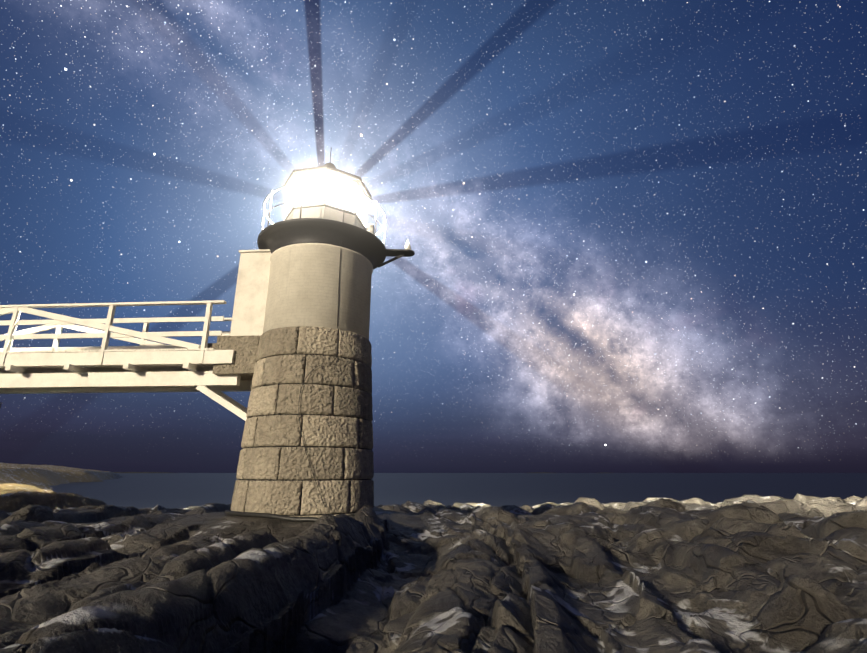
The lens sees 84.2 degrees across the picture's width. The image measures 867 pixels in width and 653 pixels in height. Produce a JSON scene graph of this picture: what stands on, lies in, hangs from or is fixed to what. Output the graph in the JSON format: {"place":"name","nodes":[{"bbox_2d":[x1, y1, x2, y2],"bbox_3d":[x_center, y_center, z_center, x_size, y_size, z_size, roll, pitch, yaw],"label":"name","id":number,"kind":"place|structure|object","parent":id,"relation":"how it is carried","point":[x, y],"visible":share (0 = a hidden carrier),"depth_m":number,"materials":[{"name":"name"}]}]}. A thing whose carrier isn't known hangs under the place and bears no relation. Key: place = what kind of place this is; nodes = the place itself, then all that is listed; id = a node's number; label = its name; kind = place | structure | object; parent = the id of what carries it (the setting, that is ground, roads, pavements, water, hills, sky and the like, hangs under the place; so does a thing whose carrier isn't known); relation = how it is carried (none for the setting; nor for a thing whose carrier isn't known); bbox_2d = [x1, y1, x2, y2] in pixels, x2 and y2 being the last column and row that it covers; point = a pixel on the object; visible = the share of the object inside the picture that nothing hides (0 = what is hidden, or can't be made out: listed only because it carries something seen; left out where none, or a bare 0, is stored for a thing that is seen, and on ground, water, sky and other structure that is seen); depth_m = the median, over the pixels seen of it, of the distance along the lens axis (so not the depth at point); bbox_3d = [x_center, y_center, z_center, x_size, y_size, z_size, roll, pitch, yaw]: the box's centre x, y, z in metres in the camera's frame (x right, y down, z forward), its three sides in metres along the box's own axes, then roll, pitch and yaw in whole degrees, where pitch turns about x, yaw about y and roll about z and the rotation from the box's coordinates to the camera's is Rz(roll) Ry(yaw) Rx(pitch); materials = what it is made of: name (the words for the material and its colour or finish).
{"place":"outdoors","nodes":[
{"label":"outdoors","id":0,"kind":"place"},
{"bbox_2d":[0,0,866,472],"label":"sky","id":1,"kind":"structure","parent":0,"point":[636,230],"materials":[{"name":"blue"}]},
{"bbox_2d":[0,462,866,652],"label":"ledge rock","id":2,"kind":"object","parent":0,"point":[742,574],"visible":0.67,"depth_m":4.62,"materials":[{"name":"grey stone"}]},
{"bbox_2d":[0,147,414,521],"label":"lighthouse","id":3,"kind":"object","parent":2,"relation":"on","point":[291,350],"visible":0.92,"depth_m":10.52,"materials":[{"name":"grey stone"}]},
{"bbox_2d":[48,473,866,508],"bbox_3d":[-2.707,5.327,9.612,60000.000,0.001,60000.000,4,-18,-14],"label":"sea water","id":4,"kind":"structure","parent":0,"point":[165,490],"depth_m":78.98,"materials":[{"name":"blue liquid"}]},
{"bbox_2d":[114,472,547,472],"bbox_3d":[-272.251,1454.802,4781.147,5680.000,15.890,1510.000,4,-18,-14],"label":"island rock","id":5,"kind":"object","parent":4,"relation":"on","point":[166,472],"visible":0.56,"depth_m":4443.34,"materials":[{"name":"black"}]}
]}

